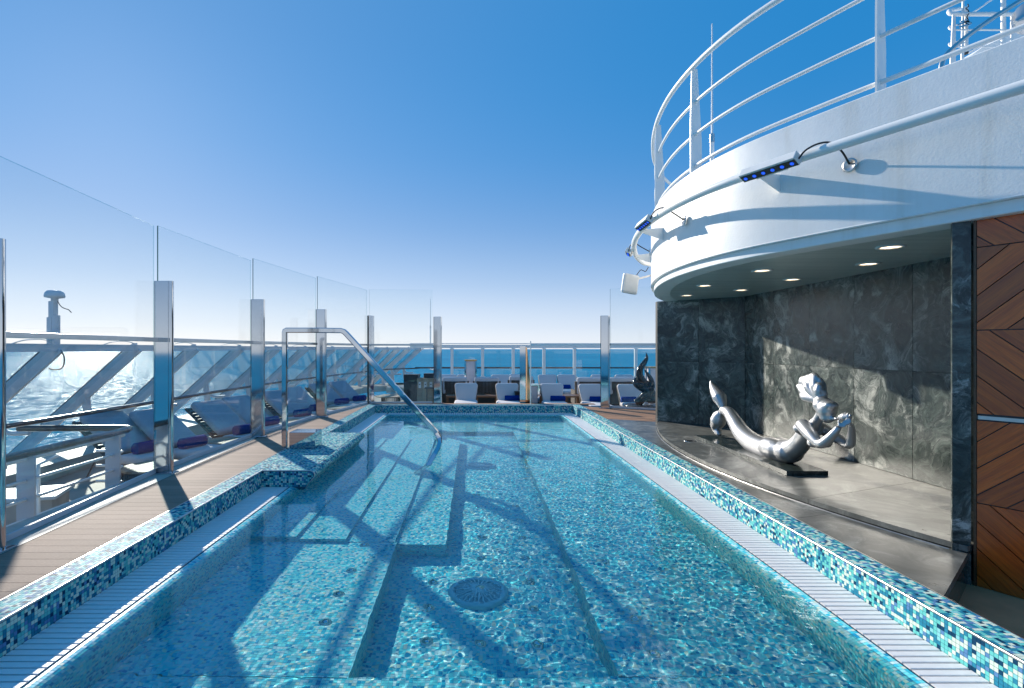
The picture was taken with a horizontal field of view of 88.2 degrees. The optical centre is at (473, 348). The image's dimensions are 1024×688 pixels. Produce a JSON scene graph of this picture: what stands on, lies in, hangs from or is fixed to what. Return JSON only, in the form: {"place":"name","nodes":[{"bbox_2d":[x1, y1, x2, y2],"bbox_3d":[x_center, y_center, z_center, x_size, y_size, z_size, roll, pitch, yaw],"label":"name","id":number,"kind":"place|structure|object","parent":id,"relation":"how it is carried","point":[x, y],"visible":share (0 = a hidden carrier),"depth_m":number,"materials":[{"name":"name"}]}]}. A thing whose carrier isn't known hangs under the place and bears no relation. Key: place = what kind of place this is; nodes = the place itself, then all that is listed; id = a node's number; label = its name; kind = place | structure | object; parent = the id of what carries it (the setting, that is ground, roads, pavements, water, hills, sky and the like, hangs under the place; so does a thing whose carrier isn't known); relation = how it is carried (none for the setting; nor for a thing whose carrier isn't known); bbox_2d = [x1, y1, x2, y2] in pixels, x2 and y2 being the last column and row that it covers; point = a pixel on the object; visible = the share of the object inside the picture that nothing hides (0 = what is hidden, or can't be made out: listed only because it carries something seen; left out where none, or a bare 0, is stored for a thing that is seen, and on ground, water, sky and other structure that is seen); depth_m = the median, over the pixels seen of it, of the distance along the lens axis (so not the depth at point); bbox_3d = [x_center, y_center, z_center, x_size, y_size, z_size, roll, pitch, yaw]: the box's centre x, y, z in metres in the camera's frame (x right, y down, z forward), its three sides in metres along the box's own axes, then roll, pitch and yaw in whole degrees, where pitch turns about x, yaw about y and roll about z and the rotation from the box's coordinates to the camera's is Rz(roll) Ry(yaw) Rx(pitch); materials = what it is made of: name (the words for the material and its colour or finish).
{"place":"outdoors","nodes":[
{"label":"outdoors","id":0,"kind":"place"},
{"bbox_2d":[6,368,433,428],"bbox_3d":[-4.003,0.905,16.087,2.735,0.114,21.259,0,0,10],"label":"teak handrail","id":1,"kind":"object","parent":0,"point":[47,419],"visible":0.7,"depth_m":8.41,"materials":[{"name":"brown wood"}]},
{"bbox_2d":[0,403,655,599],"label":"pool deck","id":2,"kind":"structure","parent":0,"point":[36,554],"depth_m":5.04,"materials":[{"name":"brown wood"}]},
{"bbox_2d":[0,238,16,552],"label":"screen post","id":3,"kind":"object","parent":2,"relation":"on","point":[4,547],"visible":1,"depth_m":3.92,"materials":[{"name":"silver metal"}]},
{"bbox_2d":[6,331,157,541],"bbox_3d":[-3.721,0.006,5.157,0.053,2.976,2.410,0,0,-5],"label":"glass screen","id":4,"kind":"object","parent":2,"relation":"on","point":[44,520],"visible":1,"depth_m":4.84,"materials":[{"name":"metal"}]},
{"bbox_2d":[154,281,178,473],"bbox_3d":[-3.750,0.340,6.380,0.295,2.319,0.150,0,0,2],"label":"screen post","id":5,"kind":"object","parent":2,"relation":"on","point":[164,379],"visible":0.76,"depth_m":6.35,"materials":[{"name":"silver metal"}]},
{"bbox_2d":[157,226,252,465],"bbox_3d":[-3.801,-0.004,7.690,0.053,2.996,2.571,0,0,1],"label":"glass screen","id":6,"kind":"object","parent":2,"relation":"on","point":[186,459],"visible":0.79,"depth_m":7.49,"materials":[{"name":"glass"}]},
{"bbox_2d":[251,299,267,436],"bbox_3d":[-3.685,0.327,8.999,0.295,2.344,0.150,0,0,-6],"label":"screen post","id":7,"kind":"object","parent":2,"relation":"on","point":[258,368],"visible":0.89,"depth_m":8.97,"materials":[{"name":"silver metal"}]},
{"bbox_2d":[252,258,316,432],"bbox_3d":[-3.607,-0.029,10.298,0.053,3.046,2.571,0,0,7],"label":"glass screen","id":8,"kind":"object","parent":2,"relation":"on","point":[300,420],"visible":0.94,"depth_m":10.31,"materials":[{"name":"glass"}]},
{"bbox_2d":[316,309,327,416],"bbox_3d":[-3.355,0.315,11.599,0.295,2.369,0.150,0,0,-12],"label":"screen post","id":9,"kind":"object","parent":2,"relation":"on","point":[321,369],"visible":0.94,"depth_m":11.57,"materials":[{"name":"silver metal"}]},
{"bbox_2d":[317,276,367,413],"bbox_3d":[-3.162,-0.054,13.006,0.055,3.096,2.825,0,0,11],"label":"glass screen","id":10,"kind":"object","parent":2,"relation":"on","point":[341,409],"visible":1,"depth_m":12.72,"materials":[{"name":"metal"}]},
{"bbox_2d":[281,328,441,464],"bbox_3d":[-1.675,0.908,7.967,2.419,2.454,0.429,0,0,7],"label":"pool handrail","id":11,"kind":"object","parent":2,"relation":"on","point":[305,438],"visible":0.94,"depth_m":7.91,"materials":[{"name":"silver metal"}]},
{"bbox_2d":[367,315,373,403],"bbox_3d":[-2.818,0.294,14.446,0.150,2.409,0.295,0,0,35],"label":"screen post","id":12,"kind":"object","parent":2,"relation":"on","point":[370,368],"visible":0.77,"depth_m":14.39,"materials":[{"name":"silver metal"}]},
{"bbox_2d":[370,344,432,403],"bbox_3d":[-1.994,-0.064,14.441,1.762,3.116,0.054,0,0,-3],"label":"glass screen","id":13,"kind":"object","parent":2,"relation":"on","point":[401,345],"visible":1,"depth_m":14.42,"materials":[{"name":"glass"}]},
{"bbox_2d":[432,317,442,403],"bbox_3d":[-0.990,0.307,14.501,0.295,2.384,0.150,0,0,7],"label":"screen post","id":14,"kind":"object","parent":2,"relation":"on","point":[437,360],"visible":1,"depth_m":14.47,"materials":[{"name":"silver metal"}]},
{"bbox_2d":[0,404,1023,687],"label":"pool basin","id":15,"kind":"object","parent":2,"relation":"in","point":[986,648],"visible":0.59,"depth_m":3.96,"materials":[{"name":"tile"}]},
{"bbox_2d":[0,487,287,687],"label":"overflow grating","id":16,"kind":"object","parent":15,"relation":"on","point":[26,662],"visible":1,"depth_m":3.57,"materials":[{"name":"plastic"}]},
{"bbox_2d":[347,413,386,431],"bbox_3d":[-2.441,1.706,11.720,0.325,0.013,4.529,0,0,0],"label":"overflow grating","id":17,"kind":"object","parent":15,"relation":"on","point":[365,424],"visible":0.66,"depth_m":12.00,"materials":[{"name":"plastic"}]},
{"bbox_2d":[35,415,920,687],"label":"pool water","id":18,"kind":"structure","parent":15,"relation":"in","point":[520,551],"depth_m":3.68,"materials":[{"name":"blue liquid"}]},
{"bbox_2d":[387,413,574,414],"bbox_3d":[0.190,1.706,13.820,4.869,0.013,0.330,0,0,0],"label":"overflow grating","id":19,"kind":"object","parent":15,"relation":"on","point":[484,414],"visible":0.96,"depth_m":13.73,"materials":[{"name":"plastic"}]},
{"bbox_2d":[564,415,997,687],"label":"overflow grating","id":20,"kind":"object","parent":15,"relation":"on","point":[934,666],"visible":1,"depth_m":3.66,"materials":[{"name":"plastic"}]},
{"bbox_2d":[530,341,599,403],"bbox_3d":[2.376,0.840,13.845,1.947,2.100,0.050,0,0,30],"label":"front rail","id":21,"kind":"object","parent":2,"relation":"on","point":[589,344],"visible":0.82,"depth_m":13.95,"materials":[{"name":"white paint"}]},
{"bbox_2d":[599,315,610,408],"bbox_3d":[3.320,0.330,13.321,0.295,2.339,0.150,0,0,14],"label":"screen post","id":22,"kind":"object","parent":2,"relation":"on","point":[604,361],"visible":1,"depth_m":13.29,"materials":[{"name":"silver metal"}]},
{"bbox_2d":[610,343,655,409],"bbox_3d":[4.526,-0.014,12.774,2.475,3.016,0.053,0,0,29],"label":"glass screen","id":23,"kind":"object","parent":2,"relation":"on","point":[641,408],"visible":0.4,"depth_m":13.07,"materials":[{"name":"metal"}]},
{"bbox_2d":[608,419,972,602],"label":"marble terrace","id":24,"kind":"structure","parent":2,"relation":"on","point":[901,524],"depth_m":5.02,"materials":[{"name":"stone"}]},
{"bbox_2d":[695,435,827,475],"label":"statue plinth","id":25,"kind":"structure","parent":24,"relation":"on","point":[733,446],"depth_m":6.59,"materials":[{"name":"stone"}]},
{"bbox_2d":[710,372,855,462],"bbox_3d":[3.852,0.865,6.970,0.475,1.195,3.188,0,0,0],"label":"mermaid statue","id":26,"kind":"object","parent":25,"relation":"on","point":[805,437],"visible":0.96,"depth_m":6.06,"materials":[{"name":"silver metal"}]},
{"bbox_2d":[656,257,951,489],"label":"marble wall","id":27,"kind":"structure","parent":24,"relation":"on","point":[872,350],"depth_m":7.04,"materials":[{"name":"grey stone"}]},
{"bbox_2d":[651,36,1023,300],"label":"superstructure","id":28,"kind":"object","parent":27,"relation":"on","point":[906,197],"visible":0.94,"depth_m":4.59,"materials":[{"name":"paint"}]},
{"bbox_2d":[621,267,650,294],"bbox_3d":[2.817,-1.180,9.129,0.576,0.487,0.106,0,0,-14],"label":"antenna box","id":29,"kind":"object","parent":28,"relation":"attached to","point":[629,285],"visible":0.99,"depth_m":9.06,"materials":[{"name":"white plastic"}]},
{"bbox_2d":[709,24,714,160],"bbox_3d":[4.000,-3.735,8.840,0.082,3.430,0.078,0,0,0],"label":"whip antenna","id":30,"kind":"object","parent":28,"relation":"on","point":[711,138],"visible":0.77,"depth_m":8.83,"materials":[{"name":"white paint"}]},
{"bbox_2d":[631,79,1023,266],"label":"light pipe","id":31,"kind":"object","parent":28,"relation":"attached to","point":[965,104],"visible":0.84,"depth_m":4.15,"materials":[{"name":"white metal"}]},
{"bbox_2d":[635,207,685,231],"bbox_3d":[2.302,-1.618,6.718,0.308,0.237,0.876,0,0,-22],"label":"light bar","id":32,"kind":"object","parent":31,"relation":"attached to","point":[645,222],"visible":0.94,"depth_m":6.66,"materials":[{"name":"white plastic"}]},
{"bbox_2d":[739,141,857,181],"bbox_3d":[2.815,-1.618,4.652,0.911,0.237,0.315,0,0,43],"label":"light bar","id":33,"kind":"object","parent":31,"relation":"attached to","point":[776,165],"visible":0.95,"depth_m":4.65,"materials":[{"name":"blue metal"}]},
{"bbox_2d":[651,0,1023,206],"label":"deck railing","id":34,"kind":"object","parent":28,"relation":"on","point":[694,139],"visible":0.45,"depth_m":5.28,"materials":[{"name":"white metal"}]},
{"bbox_2d":[946,0,1013,63],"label":"signal mast","id":35,"kind":"object","parent":28,"relation":"on","point":[964,13],"visible":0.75,"depth_m":6.70,"materials":[{"name":"white metal"}]},
{"bbox_2d":[938,0,1023,67],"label":"steel handrail","id":36,"kind":"object","parent":28,"relation":"on","point":[979,27],"visible":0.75,"depth_m":6.43,"materials":[{"name":"white metal"}]},
{"bbox_2d":[965,33,1023,57],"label":"ramp housing","id":37,"kind":"object","parent":28,"relation":"on","point":[998,42],"visible":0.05,"depth_m":7.20,"materials":[{"name":"white paint"}]},
{"bbox_2d":[1011,3,1023,34],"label":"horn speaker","id":38,"kind":"object","parent":28,"relation":"on","point":[1017,18],"visible":0.9,"depth_m":5.75},
{"bbox_2d":[41,393,619,501],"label":"lounge deck","id":39,"kind":"structure","parent":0,"point":[82,489],"depth_m":7.75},
{"bbox_2d":[6,484,74,524],"bbox_3d":[-5.300,1.800,6.000,1.100,0.300,0.600,0,0,-20],"label":"sun lounger","id":40,"kind":"object","parent":39,"relation":"on","point":[54,499],"visible":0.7,"depth_m":5.93,"materials":[{"name":"white plastic"}]},
{"bbox_2d":[6,425,132,526],"bbox_3d":[-5.196,1.479,4.821,1.612,0.942,4.442,0,0,0],"label":"stair rail","id":41,"kind":"object","parent":39,"relation":"on","point":[27,484],"visible":0.86,"depth_m":5.76,"materials":[{"name":"white metal"}]},
{"bbox_2d":[72,410,178,481],"bbox_3d":[-5.166,1.455,7.920,1.414,0.964,0.710,0,0,18],"label":"sun lounger","id":42,"kind":"object","parent":39,"relation":"on","point":[136,434],"visible":0.27,"depth_m":7.83,"materials":[{"name":"fabric"}]},
{"bbox_2d":[131,440,153,454],"bbox_3d":[-4.815,1.450,7.813,0.180,0.180,0.434,0,0,18],"label":"rolled towel","id":43,"kind":"object","parent":42,"relation":"on","point":[138,448],"visible":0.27,"depth_m":7.65,"materials":[{"name":"blue fabric"}]},
{"bbox_2d":[121,460,176,480],"bbox_3d":[-4.250,1.750,7.000,0.754,0.400,0.756,0,0,0],"label":"round table","id":44,"kind":"object","parent":39,"relation":"on","point":[130,471],"visible":0.28,"depth_m":6.83,"materials":[{"name":"white plastic"}]},
{"bbox_2d":[129,409,218,459],"bbox_3d":[-4.713,1.455,8.328,1.414,0.964,0.710,0,0,20],"label":"sun lounger","id":45,"kind":"object","parent":39,"relation":"on","point":[143,420],"visible":0.25,"depth_m":8.21,"materials":[{"name":"fabric"}]},
{"bbox_2d":[177,434,207,448],"bbox_3d":[-4.366,1.450,8.209,0.180,0.180,0.434,0,0,20],"label":"rolled towel","id":46,"kind":"object","parent":45,"relation":"on","point":[192,441],"visible":0.99,"depth_m":8.11,"materials":[{"name":"blue fabric"}]},
{"bbox_2d":[6,383,403,487],"bbox_3d":[-5.822,1.830,16.269,3.408,0.240,21.616,0,0,12],"label":"deck edge box","id":47,"kind":"object","parent":39,"relation":"on","point":[65,459],"visible":0.24,"depth_m":8.53,"materials":[{"name":"white"}]},
{"bbox_2d":[6,339,62,467],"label":"raking beam","id":48,"kind":"structure","parent":47,"relation":"on","point":[28,372],"depth_m":7.51,"materials":[{"name":"white metal"}]},
{"bbox_2d":[6,343,423,351],"bbox_3d":[-4.862,-0.076,16.187,2.199,0.232,21.234,0,0,12],"label":"top rail","id":49,"kind":"object","parent":48,"relation":"attached to","point":[15,347],"visible":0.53,"depth_m":9.02,"materials":[{"name":"white metal"}]},
{"bbox_2d":[43,290,71,370],"bbox_3d":[-5.961,-0.265,7.572,0.338,1.150,0.248,0,0,-29],"label":"instrument pole","id":50,"kind":"object","parent":49,"relation":"attached to","point":[53,320],"visible":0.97,"depth_m":7.50,"materials":[{"name":"white metal"}]},
{"bbox_2d":[9,341,141,452],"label":"raking beam","id":51,"kind":"structure","parent":47,"relation":"on","point":[92,386],"depth_m":9.29,"materials":[{"name":"white metal"}]},
{"bbox_2d":[122,342,198,414],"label":"raking beam","id":52,"kind":"structure","parent":47,"relation":"on","point":[144,392],"depth_m":11.27,"materials":[{"name":"white metal"}]},
{"bbox_2d":[174,343,243,413],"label":"raking beam","id":53,"kind":"structure","parent":47,"relation":"on","point":[206,378],"depth_m":13.29,"materials":[{"name":"white metal"}]},
{"bbox_2d":[214,344,279,399],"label":"raking beam","id":54,"kind":"structure","parent":47,"relation":"on","point":[245,376],"depth_m":15.43,"materials":[{"name":"white metal"}]},
{"bbox_2d":[265,345,308,389],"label":"raking beam","id":55,"kind":"structure","parent":47,"relation":"on","point":[292,360],"depth_m":17.27,"materials":[{"name":"metal"}]},
{"bbox_2d":[288,345,334,392],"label":"raking beam","id":56,"kind":"structure","parent":47,"relation":"on","point":[311,367],"depth_m":19.41,"materials":[{"name":"white metal"}]},
{"bbox_2d":[305,350,357,391],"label":"raking beam","id":57,"kind":"structure","parent":47,"relation":"on","point":[333,368],"depth_m":21.44,"materials":[{"name":"white metal"}]},
{"bbox_2d":[339,349,378,386],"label":"raking beam","id":58,"kind":"structure","parent":47,"relation":"on","point":[358,364],"depth_m":23.85,"materials":[{"name":"white metal"}]},
{"bbox_2d":[348,349,389,385],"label":"raking beam","id":59,"kind":"structure","parent":47,"relation":"on","point":[378,357],"depth_m":24.53,"materials":[{"name":"white metal"}]},
{"bbox_2d":[361,349,399,384],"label":"raking beam","id":60,"kind":"structure","parent":47,"relation":"on","point":[383,363],"depth_m":24.96,"materials":[{"name":"metal"}]},
{"bbox_2d":[374,349,410,383],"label":"raking beam","id":61,"kind":"structure","parent":47,"relation":"on","point":[393,362],"depth_m":25.23,"materials":[{"name":"metal"}]},
{"bbox_2d":[378,350,421,383],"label":"raking beam","id":62,"kind":"structure","parent":47,"relation":"on","point":[412,355],"depth_m":26.61,"materials":[{"name":"metal"}]},
{"bbox_2d":[185,400,250,438],"bbox_3d":[-4.461,1.455,9.635,1.414,0.964,0.710,0,0,22],"label":"sun lounger","id":63,"kind":"object","parent":39,"relation":"on","point":[220,418],"visible":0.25,"depth_m":9.54,"materials":[{"name":"fabric"}]},
{"bbox_2d":[232,423,250,434],"bbox_3d":[-4.118,1.450,9.504,0.180,0.180,0.434,0,0,22],"label":"rolled towel","id":64,"kind":"object","parent":63,"relation":"on","point":[241,429],"visible":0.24,"depth_m":9.34,"materials":[{"name":"blue fabric"}]},
{"bbox_2d":[207,436,240,444],"bbox_3d":[-4.050,1.740,8.900,0.834,0.420,0.835,0,0,0],"label":"round table","id":65,"kind":"object","parent":39,"relation":"on","point":[221,440],"visible":0.21,"depth_m":8.80,"materials":[{"name":"white wood"}]},
{"bbox_2d":[221,395,281,429],"bbox_3d":[-4.428,1.455,10.692,1.414,0.964,0.710,0,0,24],"label":"sun lounger","id":66,"kind":"object","parent":39,"relation":"on","point":[239,406],"visible":0.19,"depth_m":10.63,"materials":[{"name":"fabric"}]},
{"bbox_2d":[265,416,279,425],"bbox_3d":[-4.089,1.450,10.549,0.180,0.180,0.434,0,0,24],"label":"rolled towel","id":67,"kind":"object","parent":66,"relation":"on","point":[272,420],"visible":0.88,"depth_m":10.52,"materials":[{"name":"blue fabric"}]},
{"bbox_2d":[265,390,312,418],"bbox_3d":[-4.204,1.455,12.100,1.414,0.964,0.710,0,0,26],"label":"sun lounger","id":68,"kind":"object","parent":39,"relation":"on","point":[273,398],"visible":0.2,"depth_m":12.02,"materials":[{"name":"fabric"}]},
{"bbox_2d":[293,408,311,416],"bbox_3d":[-3.871,1.450,11.945,0.180,0.180,0.434,0,0,26],"label":"rolled towel","id":69,"kind":"object","parent":68,"relation":"on","point":[302,412],"visible":1,"depth_m":11.84,"materials":[{"name":"blue fabric"}]},
{"bbox_2d":[280,386,332,414],"bbox_3d":[-4.181,1.455,13.207,1.414,0.964,0.710,0,0,28],"label":"sun lounger","id":70,"kind":"object","parent":39,"relation":"on","point":[301,397],"visible":0.15,"depth_m":13.27,"materials":[{"name":"fabric"}]},
{"bbox_2d":[305,383,356,405],"bbox_3d":[-3.947,1.455,14.714,1.414,0.964,0.710,0,0,30],"label":"sun lounger","id":71,"kind":"object","parent":39,"relation":"on","point":[332,395],"visible":0.17,"depth_m":14.68,"materials":[{"name":"fabric"}]},
{"bbox_2d":[334,398,349,404],"bbox_3d":[-3.625,1.450,14.536,0.180,0.180,0.434,0,0,30],"label":"rolled towel","id":72,"kind":"object","parent":71,"relation":"on","point":[339,401],"visible":0.99,"depth_m":14.43,"materials":[{"name":"blue fabric"}]},
{"bbox_2d":[328,381,374,403],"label":"sun lounger","id":73,"kind":"object","parent":39,"relation":"on","point":[343,389],"visible":0.27,"depth_m":15.61,"materials":[{"name":"fabric"}]},
{"bbox_2d":[352,395,366,401],"bbox_3d":[-3.328,1.450,15.432,0.180,0.180,0.434,0,0,32],"label":"rolled towel","id":74,"kind":"object","parent":73,"relation":"on","point":[359,398],"visible":1,"depth_m":15.33,"materials":[{"name":"blue fabric"}]},
{"bbox_2d":[375,394,399,401],"bbox_3d":[-2.700,1.740,17.200,0.994,0.420,0.994,0,0,0],"label":"round table","id":75,"kind":"object","parent":39,"relation":"on","point":[386,398],"visible":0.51,"depth_m":17.02,"materials":[{"name":"white"}]},
{"bbox_2d":[404,373,433,402],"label":"recycling bins","id":76,"kind":"object","parent":39,"relation":"on","point":[415,385],"visible":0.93,"depth_m":17.40,"materials":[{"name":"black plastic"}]},
{"bbox_2d":[442,377,468,402],"bbox_3d":[-0.616,1.390,17.800,0.926,0.920,1.001,0,0,0],"label":"armchair","id":77,"kind":"object","parent":39,"relation":"on","point":[448,385],"visible":0.55,"depth_m":17.41,"materials":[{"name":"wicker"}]},
{"bbox_2d":[454,383,477,402],"bbox_3d":[-0.221,1.480,15.179,0.700,0.900,1.568,0,0,0],"label":"chaise","id":78,"kind":"object","parent":39,"relation":"on","point":[465,392],"visible":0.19,"depth_m":15.72,"materials":[{"name":"fabric"}]},
{"bbox_2d":[465,359,476,382],"bbox_3d":[-0.099,1.160,18.200,0.420,1.580,0.420,0,0,0],"label":"lantern","id":79,"kind":"object","parent":39,"relation":"on","point":[470,369],"visible":0.42,"depth_m":18.02,"materials":[{"name":"silver metal"}]},
{"bbox_2d":[473,377,500,402],"bbox_3d":[0.440,1.390,17.800,0.926,0.920,1.001,0,0,0],"label":"armchair","id":80,"kind":"object","parent":39,"relation":"on","point":[486,385],"visible":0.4,"depth_m":17.38,"materials":[{"name":"wicker"}]},
{"bbox_2d":[477,394,496,402],"bbox_3d":[0.396,1.700,16.550,0.683,0.500,0.700,0,0,0],"label":"side table","id":81,"kind":"object","parent":39,"relation":"on","point":[487,396],"visible":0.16,"depth_m":16.20,"materials":[{"name":"brown wood"}]},
{"bbox_2d":[491,375,509,382],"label":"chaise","id":82,"kind":"object","parent":39,"relation":"on","point":[503,378],"visible":0.16,"depth_m":20.40,"materials":[{"name":"fabric"}]},
{"bbox_2d":[495,383,519,402],"bbox_3d":[1.001,1.480,15.079,0.700,0.900,1.568,0,0,0],"label":"chaise","id":83,"kind":"object","parent":39,"relation":"on","point":[503,390],"visible":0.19,"depth_m":15.65,"materials":[{"name":"fabric"}]},
{"bbox_2d":[505,395,519,400],"bbox_3d":[1.128,1.450,15.400,0.434,0.180,0.180,0,0,0],"label":"rolled towel","id":84,"kind":"object","parent":83,"relation":"on","point":[512,397],"visible":0.98,"depth_m":15.33,"materials":[{"name":"blue fabric"}]},
{"bbox_2d":[508,376,533,389],"bbox_3d":[1.638,1.390,18.400,0.926,0.920,1.001,0,0,0],"label":"armchair","id":85,"kind":"object","parent":39,"relation":"on","point":[514,379],"visible":0.27,"depth_m":18.01,"materials":[{"name":"fabric"}]},
{"bbox_2d":[520,346,531,402],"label":"mirror column","id":86,"kind":"structure","parent":39,"relation":"on","point":[524,383],"depth_m":14.87,"materials":[{"name":"silver metal"}]},
{"bbox_2d":[410,343,655,380],"bbox_3d":[5.404,0.856,22.442,16.207,2.188,0.225,0,0,0],"label":"railing","id":87,"kind":"object","parent":39,"relation":"on","point":[543,367],"visible":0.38,"depth_m":22.36,"materials":[{"name":"white metal"}]},
{"bbox_2d":[531,383,539,402],"bbox_3d":[1.736,1.505,15.900,0.450,0.890,0.450,0,0,0],"label":"lantern","id":88,"kind":"object","parent":39,"relation":"on","point":[535,391],"visible":0.31,"depth_m":15.71,"materials":[{"name":"silver metal"}]},
{"bbox_2d":[538,375,555,393],"bbox_3d":[2.862,1.465,19.785,0.715,0.930,1.581,0,0,0],"label":"chaise","id":89,"kind":"object","parent":39,"relation":"on","point":[546,379],"visible":0.16,"depth_m":20.39,"materials":[{"name":"fabric"}]},
{"bbox_2d":[540,383,566,402],"bbox_3d":[2.323,1.480,14.979,0.700,0.900,1.568,0,0,0],"label":"chaise","id":90,"kind":"object","parent":39,"relation":"on","point":[547,390],"visible":0.27,"depth_m":15.55,"materials":[{"name":"fabric"}]},
{"bbox_2d":[550,396,565,400],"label":"rolled towel","id":91,"kind":"object","parent":90,"relation":"on","point":[557,398],"visible":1,"depth_m":15.22,"materials":[{"name":"blue fabric"}]},
{"bbox_2d":[557,375,575,402],"bbox_3d":[3.584,1.465,19.685,0.715,0.930,1.581,0,0,0],"label":"chaise","id":92,"kind":"object","parent":39,"relation":"on","point":[566,379],"visible":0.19,"depth_m":20.24,"materials":[{"name":"fabric"}]},
{"bbox_2d":[563,394,581,402],"bbox_3d":[3.095,1.700,16.550,0.560,0.500,0.700,0,0,0],"label":"side table","id":93,"kind":"object","parent":39,"relation":"on","point":[567,396],"visible":0.38,"depth_m":16.38,"materials":[{"name":"brown wood"}]},
{"bbox_2d":[571,377,599,402],"bbox_3d":[3.799,1.390,17.599,0.926,0.920,1.001,0,0,0],"label":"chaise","id":94,"kind":"object","parent":39,"relation":"on","point":[588,380],"visible":0.23,"depth_m":17.22,"materials":[{"name":"fabric"}]},
{"bbox_2d":[578,384,612,405],"bbox_3d":[3.420,1.480,14.779,0.700,0.900,1.568,0,0,0],"label":"chaise","id":95,"kind":"object","parent":39,"relation":"on","point":[586,391],"visible":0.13,"depth_m":15.35,"materials":[{"name":"fabric"}]},
{"bbox_2d":[610,377,633,404],"bbox_3d":[4.857,1.390,17.599,0.926,0.920,1.001,0,0,0],"label":"armchair","id":96,"kind":"object","parent":39,"relation":"on","point":[614,383],"visible":0.37,"depth_m":17.21,"materials":[{"name":"fabric"}]},
{"bbox_2d":[616,384,644,408],"bbox_3d":[4.530,1.480,14.679,0.700,0.900,1.568,0,0,0],"label":"chaise","id":97,"kind":"object","parent":39,"relation":"on","point":[627,390],"visible":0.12,"depth_m":15.25,"materials":[{"name":"fabric"}]},
{"bbox_2d":[624,353,655,410],"bbox_3d":[4.543,1.022,14.100,1.000,1.856,1.000,0,0,0],"label":"twisted sculpture","id":98,"kind":"object","parent":39,"relation":"on","point":[643,385],"visible":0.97,"depth_m":13.98,"materials":[{"name":"black metal"}]},
{"bbox_2d":[6,349,655,453],"bbox_3d":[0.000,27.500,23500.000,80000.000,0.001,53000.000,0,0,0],"label":"sea","id":99,"kind":"structure","parent":0,"point":[46,392],"depth_m":669.06,"materials":[{"name":"liquid"}]},
{"bbox_2d":[0,0,1023,348],"label":"sky","id":100,"kind":"structure","parent":0,"point":[490,162],"materials":[{"name":"blue"}]},
{"bbox_2d":[644,366,655,403],"bbox_3d":[5.624,1.250,16.500,0.420,1.400,0.420,0,0,0],"label":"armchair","id":101,"kind":"object","parent":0,"point":[651,370],"visible":0.19,"depth_m":16.32,"materials":[{"name":"white fabric"}]},
{"bbox_2d":[959,580,1023,637],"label":"deck floor","id":102,"kind":"structure","parent":0,"point":[1006,611],"depth_m":3.55,"materials":[{"name":"grey stone tile"}]},
{"bbox_2d":[951,221,970,584],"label":"marble pier","id":103,"kind":"structure","parent":102,"relation":"on","point":[961,383],"depth_m":3.90,"materials":[{"name":"grey stone"}]},
{"bbox_2d":[971,197,1023,598],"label":"teak wall","id":104,"kind":"structure","parent":102,"relation":"on","point":[997,399],"depth_m":3.76,"materials":[{"name":"teak wood"},{"name":"dark metal"}]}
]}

